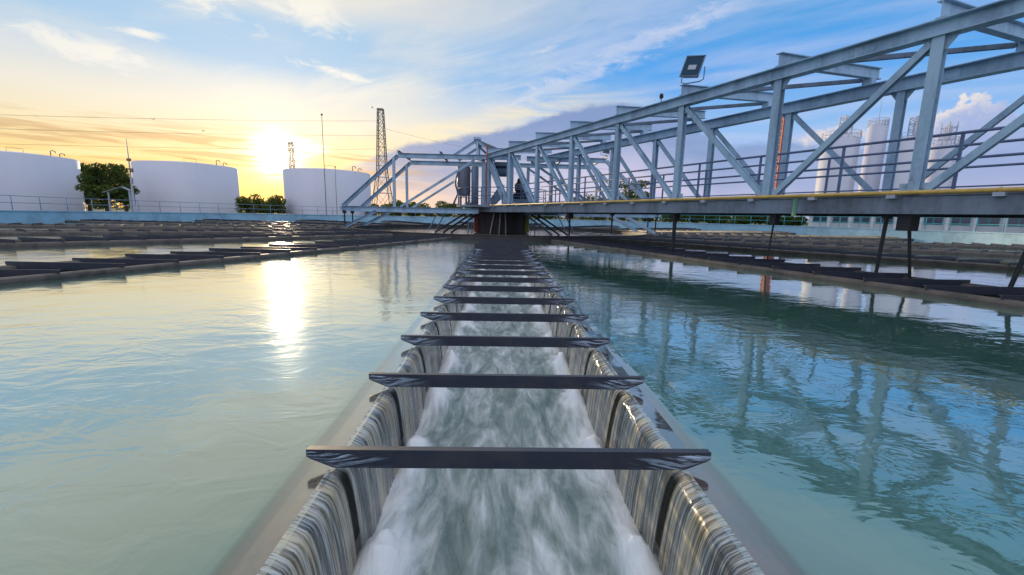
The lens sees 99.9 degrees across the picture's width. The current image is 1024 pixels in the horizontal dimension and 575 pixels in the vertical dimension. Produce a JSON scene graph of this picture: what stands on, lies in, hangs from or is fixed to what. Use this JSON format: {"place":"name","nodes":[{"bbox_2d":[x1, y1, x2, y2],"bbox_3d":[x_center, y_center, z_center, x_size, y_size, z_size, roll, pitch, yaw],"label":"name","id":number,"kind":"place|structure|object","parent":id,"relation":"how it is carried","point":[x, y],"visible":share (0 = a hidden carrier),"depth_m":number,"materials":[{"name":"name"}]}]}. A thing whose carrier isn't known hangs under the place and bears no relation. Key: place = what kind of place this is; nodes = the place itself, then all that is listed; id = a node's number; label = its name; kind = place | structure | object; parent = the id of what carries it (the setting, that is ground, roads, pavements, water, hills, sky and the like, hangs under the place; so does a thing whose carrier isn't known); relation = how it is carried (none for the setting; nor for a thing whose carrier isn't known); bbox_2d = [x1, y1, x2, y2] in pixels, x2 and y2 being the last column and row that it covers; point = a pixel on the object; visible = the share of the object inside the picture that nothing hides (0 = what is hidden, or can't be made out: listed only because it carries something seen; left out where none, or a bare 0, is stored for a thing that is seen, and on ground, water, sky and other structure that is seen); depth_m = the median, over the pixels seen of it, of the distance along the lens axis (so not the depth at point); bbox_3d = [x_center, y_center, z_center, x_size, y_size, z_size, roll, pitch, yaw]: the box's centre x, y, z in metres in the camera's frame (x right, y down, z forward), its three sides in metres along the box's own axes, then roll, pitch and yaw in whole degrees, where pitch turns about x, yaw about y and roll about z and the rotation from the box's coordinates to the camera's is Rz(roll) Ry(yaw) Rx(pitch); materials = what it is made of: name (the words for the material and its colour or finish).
{"place":"outdoors","nodes":[
{"label":"outdoors","id":0,"kind":"place"},
{"bbox_2d":[86,207,807,225],"bbox_3d":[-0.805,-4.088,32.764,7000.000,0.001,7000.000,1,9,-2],"label":"ground","id":1,"kind":"structure","parent":0,"point":[96,209],"depth_m":251.70,"materials":[{"name":"green plant"}]},
{"bbox_2d":[0,147,85,210],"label":"storage tank","id":2,"kind":"object","parent":1,"relation":"on","point":[45,178],"visible":0.92,"depth_m":96.04,"materials":[{"name":"white metal"}]},
{"bbox_2d":[80,162,114,210],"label":"leafy tree","id":3,"kind":"object","parent":1,"relation":"on","point":[82,168],"visible":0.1,"depth_m":112.70,"materials":[{"name":"green plant"}]},
{"bbox_2d":[74,162,139,210],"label":"leafy tree","id":4,"kind":"object","parent":1,"relation":"on","point":[97,179],"visible":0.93,"depth_m":91.10,"materials":[{"name":"green plant"}]},
{"bbox_2d":[102,186,133,211],"bbox_3d":[-52.130,-11.325,57.084,3.629,4.038,0.500,1,9,-2],"label":"gate frame","id":5,"kind":"object","parent":1,"relation":"on","point":[130,198],"visible":0.82,"depth_m":56.97,"materials":[{"name":"metal"}]},
{"bbox_2d":[111,170,135,211],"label":"leafy tree","id":6,"kind":"object","parent":1,"relation":"on","point":[126,179],"visible":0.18,"depth_m":110.02,"materials":[{"name":"green plant"}]},
{"bbox_2d":[126,139,136,211],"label":"guyed mast","id":7,"kind":"object","parent":1,"relation":"on","point":[128,159],"visible":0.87,"depth_m":67.75,"materials":[{"name":"metal"}]},
{"bbox_2d":[131,158,240,212],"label":"storage tank","id":8,"kind":"object","parent":1,"relation":"on","point":[173,183],"visible":0.88,"depth_m":103.28,"materials":[{"name":"white metal"}]},
{"bbox_2d":[234,194,269,213],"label":"round bush","id":9,"kind":"object","parent":1,"relation":"on","point":[261,206],"visible":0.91,"depth_m":100.26,"materials":[{"name":"green plant"}]},
{"bbox_2d":[259,194,286,213],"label":"round bush","id":10,"kind":"object","parent":1,"relation":"on","point":[272,201],"visible":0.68,"depth_m":107.52,"materials":[{"name":"green plant"}]},
{"bbox_2d":[283,142,298,168],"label":"power pylon","id":11,"kind":"object","parent":1,"relation":"on","point":[292,155],"visible":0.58,"depth_m":258.71,"materials":[{"name":"grey metal"}]},
{"bbox_2d":[321,113,326,214],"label":"slim pole","id":12,"kind":"object","parent":1,"relation":"on","point":[324,167],"visible":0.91,"depth_m":105.28,"materials":[{"name":"grey metal"}]},
{"bbox_2d":[283,165,370,214],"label":"storage tank","id":13,"kind":"object","parent":1,"relation":"on","point":[303,187],"visible":0.84,"depth_m":109.11,"materials":[{"name":"white metal"}]},
{"bbox_2d":[372,108,392,204],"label":"lattice tower","id":14,"kind":"structure","parent":1,"relation":"on","point":[382,135],"depth_m":221.16,"materials":[{"name":"grey metal"}]},
{"bbox_2d":[20,144,236,148],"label":"power cable","id":15,"kind":"object","parent":14,"relation":"attached to","point":[153,147],"visible":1,"depth_m":183.32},
{"bbox_2d":[19,129,257,134],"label":"power cable","id":16,"kind":"object","parent":14,"relation":"attached to","point":[142,132],"visible":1,"depth_m":180.54,"materials":[{"name":"grey metal"}]},
{"bbox_2d":[20,115,280,120],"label":"power cable","id":17,"kind":"object","parent":14,"relation":"attached to","point":[149,118],"visible":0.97,"depth_m":180.84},
{"bbox_2d":[366,203,399,215],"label":"round bush","id":18,"kind":"object","parent":1,"relation":"on","point":[384,205],"visible":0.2,"depth_m":118.19,"materials":[{"name":"green plant"}]},
{"bbox_2d":[389,199,419,215],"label":"round bush","id":19,"kind":"object","parent":1,"relation":"on","point":[400,202],"visible":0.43,"depth_m":111.22,"materials":[{"name":"green plant"}]},
{"bbox_2d":[417,201,449,216],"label":"round bush","id":20,"kind":"object","parent":1,"relation":"on","point":[438,204],"visible":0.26,"depth_m":118.24,"materials":[{"name":"green plant"}]},
{"bbox_2d":[85,200,808,224],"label":"treeline","id":21,"kind":"object","parent":1,"relation":"on","point":[379,213],"visible":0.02,"depth_m":291.22,"materials":[{"name":"green plant"}]},
{"bbox_2d":[440,201,471,217],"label":"round bush","id":22,"kind":"object","parent":1,"relation":"on","point":[448,205],"visible":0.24,"depth_m":113.13,"materials":[{"name":"green plant"}]},
{"bbox_2d":[0,210,1023,244],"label":"rim wall","id":23,"kind":"structure","parent":1,"relation":"on","point":[44,216],"depth_m":42.04,"materials":[{"name":"grey concrete"}]},
{"bbox_2d":[0,195,631,220],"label":"rim railing","id":24,"kind":"object","parent":23,"relation":"on","point":[236,208],"visible":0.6,"depth_m":41.73,"materials":[{"name":"paint"}]},
{"bbox_2d":[661,215,1005,232],"bbox_3d":[27.805,-6.163,40.032,9.341,1.021,46.919,-1,10,-15],"label":"rim railing","id":25,"kind":"object","parent":23,"relation":"on","point":[820,221],"visible":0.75,"depth_m":39.53,"materials":[{"name":"metal"}]},
{"bbox_2d":[530,201,560,218],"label":"round bush","id":26,"kind":"object","parent":1,"relation":"on","point":[546,217],"visible":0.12,"depth_m":113.99,"materials":[{"name":"green plant"}]},
{"bbox_2d":[573,193,602,219],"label":"round bush","id":27,"kind":"object","parent":1,"relation":"on","point":[588,198],"visible":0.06,"depth_m":107.97,"materials":[{"name":"green plant"}]},
{"bbox_2d":[589,198,621,220],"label":"round bush","id":28,"kind":"object","parent":1,"relation":"on","point":[603,218],"visible":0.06,"depth_m":108.07,"materials":[{"name":"green plant"}]},
{"bbox_2d":[616,180,649,220],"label":"leafy tree","id":29,"kind":"object","parent":1,"relation":"on","point":[631,192],"visible":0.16,"depth_m":102.82,"materials":[{"name":"green plant"}]},
{"bbox_2d":[632,191,662,221],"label":"leafy tree","id":30,"kind":"object","parent":1,"relation":"on","point":[642,218],"visible":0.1,"depth_m":99.25,"materials":[{"name":"green plant"}]},
{"bbox_2d":[650,215,685,222],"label":"round bush","id":31,"kind":"object","parent":1,"relation":"on","point":[664,217],"visible":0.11,"depth_m":98.82,"materials":[{"name":"green plant"}]},
{"bbox_2d":[677,215,710,222],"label":"round bush","id":32,"kind":"object","parent":1,"relation":"on","point":[694,218],"visible":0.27,"depth_m":93.90,"materials":[{"name":"green plant"}]},
{"bbox_2d":[700,215,751,223],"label":"round bush","id":33,"kind":"object","parent":1,"relation":"on","point":[711,218],"visible":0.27,"depth_m":87.53,"materials":[{"name":"green plant"}]},
{"bbox_2d":[731,215,769,224],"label":"round bush","id":34,"kind":"object","parent":1,"relation":"on","point":[743,219],"visible":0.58,"depth_m":77.82,"materials":[{"name":"green plant"}]},
{"bbox_2d":[774,116,784,188],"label":"red mast","id":35,"kind":"object","parent":1,"relation":"on","point":[780,147],"visible":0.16,"depth_m":78.10,"materials":[{"name":"metal"}]},
{"bbox_2d":[766,216,806,225],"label":"round bush","id":36,"kind":"object","parent":1,"relation":"on","point":[793,221],"visible":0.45,"depth_m":70.49,"materials":[{"name":"green plant"}]},
{"bbox_2d":[815,114,862,193],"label":"silo","id":37,"kind":"object","parent":1,"relation":"on","point":[847,138],"visible":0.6,"depth_m":89.80,"materials":[{"name":"paint"}]},
{"bbox_2d":[858,117,889,191],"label":"silo","id":38,"kind":"object","parent":1,"relation":"on","point":[877,130],"visible":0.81,"depth_m":89.69,"materials":[{"name":"paint"}]},
{"bbox_2d":[893,116,933,190],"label":"silo","id":39,"kind":"object","parent":1,"relation":"on","point":[901,178],"visible":0.3,"depth_m":83.71,"materials":[{"name":"paint"}]},
{"bbox_2d":[808,216,1023,232],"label":"works building","id":40,"kind":"structure","parent":1,"relation":"on","point":[1014,225],"depth_m":59.14,"materials":[{"name":"white paint"}]},
{"bbox_2d":[813,216,826,220],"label":"window","id":41,"kind":"structure","parent":40,"relation":"in","point":[824,218],"depth_m":68.28,"materials":[{"name":"glass"}]},
{"bbox_2d":[832,216,847,222],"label":"window","id":42,"kind":"structure","parent":40,"relation":"in","point":[844,219],"depth_m":66.57,"materials":[{"name":"glass"}]},
{"bbox_2d":[853,217,869,222],"bbox_3d":[52.696,-10.639,64.807,1.900,1.900,0.100,10,13,42],"label":"window","id":43,"kind":"structure","parent":40,"relation":"in","point":[856,219],"depth_m":64.87,"materials":[{"name":"glass"}]},
{"bbox_2d":[876,217,892,223],"bbox_3d":[54.596,-10.306,63.064,1.900,1.900,0.100,10,13,42],"label":"window","id":44,"kind":"structure","parent":40,"relation":"in","point":[878,219],"depth_m":63.32,"materials":[{"name":"glass"}]},
{"bbox_2d":[923,218,943,224],"bbox_3d":[58.397,-9.642,59.577,1.900,1.900,0.100,10,13,42],"label":"window","id":45,"kind":"structure","parent":40,"relation":"in","point":[929,220],"depth_m":59.60,"materials":[{"name":"glass"}]},
{"bbox_2d":[951,218,970,225],"bbox_3d":[60.297,-9.310,57.834,1.900,1.900,0.100,10,13,42],"label":"window","id":46,"kind":"structure","parent":40,"relation":"in","point":[955,221],"depth_m":57.83,"materials":[{"name":"glass"}]},
{"bbox_2d":[977,218,999,225],"bbox_3d":[62.197,-8.978,56.091,1.900,1.900,0.100,10,13,42],"label":"window","id":47,"kind":"structure","parent":40,"relation":"in","point":[981,220],"depth_m":56.12,"materials":[{"name":"glass"}]},
{"bbox_2d":[1007,218,1023,226],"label":"window","id":48,"kind":"structure","parent":40,"relation":"in","point":[1016,222],"depth_m":54.56,"materials":[{"name":"glass"}]},
{"bbox_2d":[925,121,959,189],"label":"silo","id":49,"kind":"object","parent":1,"relation":"on","point":[941,153],"visible":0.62,"depth_m":85.05,"materials":[{"name":"paint"}]},
{"bbox_2d":[368,228,629,235],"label":"ring water","id":50,"kind":"structure","parent":0,"point":[471,231],"depth_m":33.52,"materials":[{"name":"grey liquid"}]},
{"bbox_2d":[350,225,649,240],"bbox_3d":[-0.809,-3.925,32.791,21.580,1.070,21.580,1,9,-2],"label":"baffle ring","id":51,"kind":"object","parent":50,"relation":"in","point":[364,228],"visible":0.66,"depth_m":23.85,"materials":[{"name":"grey metal"}]},
{"bbox_2d":[434,212,567,234],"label":"column","id":52,"kind":"structure","parent":50,"relation":"in","point":[504,222],"depth_m":31.16,"materials":[{"name":"grey paint"}]},
{"bbox_2d":[340,0,1023,286],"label":"scraper bridge","id":53,"kind":"structure","parent":52,"relation":"on","point":[912,201],"depth_m":12.80,"materials":[{"name":"metal"}]},
{"bbox_2d":[453,165,478,204],"bbox_3d":[-3.561,-7.693,32.426,1.982,3.000,1.171,-1,10,-16],"label":"vertical vessel","id":54,"kind":"object","parent":53,"relation":"on","point":[465,176],"visible":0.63,"depth_m":32.07,"materials":[{"name":"grey metal"}]},
{"bbox_2d":[486,147,487,204],"bbox_3d":[-1.675,-7.396,28.539,0.160,3.770,0.152,1,9,-2],"label":"red pole","id":55,"kind":"object","parent":53,"relation":"attached to","point":[486,170],"visible":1,"depth_m":28.42,"materials":[{"name":"metal"}]},
{"bbox_2d":[491,185,503,203],"bbox_3d":[-1.173,-6.503,30.374,1.240,1.390,1.000,1,9,-2],"label":"chute hopper","id":56,"kind":"object","parent":53,"relation":"on","point":[495,199],"visible":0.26,"depth_m":29.97,"materials":[{"name":"grey paint"}]},
{"bbox_2d":[494,162,506,176],"bbox_3d":[-0.777,-8.267,30.212,0.900,0.960,0.740,1,9,-2],"label":"hanging winch","id":57,"kind":"object","parent":53,"relation":"hanging from","point":[501,168],"visible":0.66,"depth_m":29.94,"materials":[{"name":"metal"}]},
{"bbox_2d":[513,178,528,203],"bbox_3d":[0.598,-6.843,30.922,1.250,2.000,1.100,1,9,-2],"label":"drive motor","id":58,"kind":"object","parent":53,"relation":"on","point":[516,200],"visible":0.52,"depth_m":30.50,"materials":[{"name":"black metal"}]},
{"bbox_2d":[679,55,705,83],"bbox_3d":[5.932,-7.179,14.113,0.742,0.896,0.452,9,12,38],"label":"floodlight","id":59,"kind":"object","parent":53,"relation":"on","point":[692,66],"visible":0.99,"depth_m":14.04,"materials":[{"name":"metal"}]},
{"bbox_2d":[0,221,1023,574],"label":"water","id":60,"kind":"structure","parent":0,"point":[172,421],"depth_m":3.19,"materials":[{"name":"teal liquid"}]},
{"bbox_2d":[0,228,350,234],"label":"effluent launder","id":61,"kind":"object","parent":60,"relation":"in","point":[109,231],"visible":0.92,"depth_m":20.67,"materials":[{"name":"concrete"}]},
{"bbox_2d":[0,231,392,248],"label":"effluent launder","id":62,"kind":"object","parent":60,"relation":"in","point":[33,242],"visible":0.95,"depth_m":15.94,"materials":[{"name":"concrete"}]},
{"bbox_2d":[65,219,351,228],"bbox_3d":[-23.241,-4.185,34.051,23.030,1.936,2.139,2,9,3],"label":"effluent launder","id":63,"kind":"object","parent":60,"relation":"in","point":[156,222],"visible":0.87,"depth_m":33.29,"materials":[{"name":"concrete"}]},
{"bbox_2d":[0,235,451,285],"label":"effluent launder","id":64,"kind":"object","parent":60,"relation":"in","point":[16,272],"visible":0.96,"depth_m":9.92,"materials":[{"name":"concrete"}]},
{"bbox_2d":[296,220,415,224],"bbox_3d":[-17.723,-6.279,47.393,23.030,1.941,2.136,9,12,40],"label":"effluent launder","id":65,"kind":"object","parent":60,"relation":"in","point":[329,221],"visible":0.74,"depth_m":47.07,"materials":[{"name":"concrete"}]},
{"bbox_2d":[214,239,804,574],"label":"effluent launder","id":66,"kind":"object","parent":60,"relation":"in","point":[252,551],"visible":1,"depth_m":2.24,"materials":[{"name":"concrete"}]},
{"bbox_2d":[257,264,479,574],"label":"falling water","id":67,"kind":"structure","parent":66,"relation":"in","point":[317,538],"depth_m":2.27,"materials":[{"name":"grey liquid"}]},
{"bbox_2d":[352,260,662,574],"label":"channel water","id":68,"kind":"structure","parent":66,"relation":"in","point":[438,521],"depth_m":2.83,"materials":[{"name":"white liquid"}]},
{"bbox_2d":[525,265,764,574],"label":"falling water","id":69,"kind":"structure","parent":66,"relation":"in","point":[699,537],"depth_m":2.34,"materials":[{"name":"grey liquid"}]},
{"bbox_2d":[529,223,542,226],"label":"effluent launder","id":70,"kind":"object","parent":60,"relation":"in","point":[534,224],"visible":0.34,"depth_m":55.49,"materials":[{"name":"concrete"}]},
{"bbox_2d":[564,225,619,228],"bbox_3d":[9.355,-6.541,52.659,2.139,1.936,23.030,6,11,26],"label":"effluent launder","id":71,"kind":"object","parent":60,"relation":"in","point":[599,226],"visible":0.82,"depth_m":52.16,"materials":[{"name":"concrete"}]},
{"bbox_2d":[592,228,700,230],"bbox_3d":[15.305,-5.692,48.351,23.030,1.934,2.139,-8,13,-44],"label":"effluent launder","id":72,"kind":"object","parent":60,"relation":"in","point":[653,229],"visible":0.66,"depth_m":47.60,"materials":[{"name":"concrete"}]},
{"bbox_2d":[649,232,913,239],"bbox_3d":[21.509,-3.396,35.348,23.030,1.938,2.139,0,9,-6],"label":"effluent launder","id":73,"kind":"object","parent":60,"relation":"in","point":[809,236],"visible":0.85,"depth_m":34.86,"materials":[{"name":"concrete"}]},
{"bbox_2d":[551,238,1023,308],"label":"effluent launder","id":74,"kind":"object","parent":60,"relation":"in","point":[967,290],"visible":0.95,"depth_m":9.71,"materials":[{"name":"concrete"}]},
{"bbox_2d":[649,236,1022,257],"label":"effluent launder","id":75,"kind":"object","parent":60,"relation":"in","point":[927,249],"visible":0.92,"depth_m":21.27,"materials":[{"name":"concrete"}]},
{"bbox_2d":[0,0,1023,222],"label":"sky","id":76,"kind":"structure","parent":0,"point":[453,72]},
{"label":"basin floor","id":77,"kind":"structure","parent":0,"visible":0},
{"bbox_2d":[0,222,348,229],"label":"effluent launder","id":78,"kind":"object","parent":77,"relation":"on","point":[61,225],"visible":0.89,"depth_m":26.03,"materials":[{"name":"concrete"}]},
{"bbox_2d":[195,219,371,225],"bbox_3d":[-21.609,-5.333,41.172,23.030,1.940,2.137,5,10,22],"label":"effluent launder","id":79,"kind":"object","parent":77,"relation":"on","point":[266,222],"visible":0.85,"depth_m":40.76,"materials":[{"name":"concrete"}]},
{"bbox_2d":[381,221,445,224],"bbox_3d":[-12.006,-6.921,52.039,2.138,1.941,23.030,-4,11,-30],"label":"effluent launder","id":80,"kind":"object","parent":77,"relation":"on","point":[406,222],"visible":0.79,"depth_m":51.15,"materials":[{"name":"concrete"}]},
{"bbox_2d":[629,230,795,233],"bbox_3d":[19.508,-4.606,42.364,23.030,1.938,2.133,-3,10,-25],"label":"effluent launder","id":81,"kind":"object","parent":77,"relation":"on","point":[729,232],"visible":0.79,"depth_m":41.90,"materials":[{"name":"concrete"}]},
{"bbox_2d":[609,237,1023,270],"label":"effluent launder","id":82,"kind":"object","parent":77,"relation":"on","point":[997,264],"visible":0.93,"depth_m":16.23,"materials":[{"name":"concrete"}]},
{"bbox_2d":[651,234,1023,248],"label":"effluent launder","id":83,"kind":"object","parent":77,"relation":"on","point":[964,245],"visible":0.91,"depth_m":26.97,"materials":[{"name":"concrete"}]}
]}

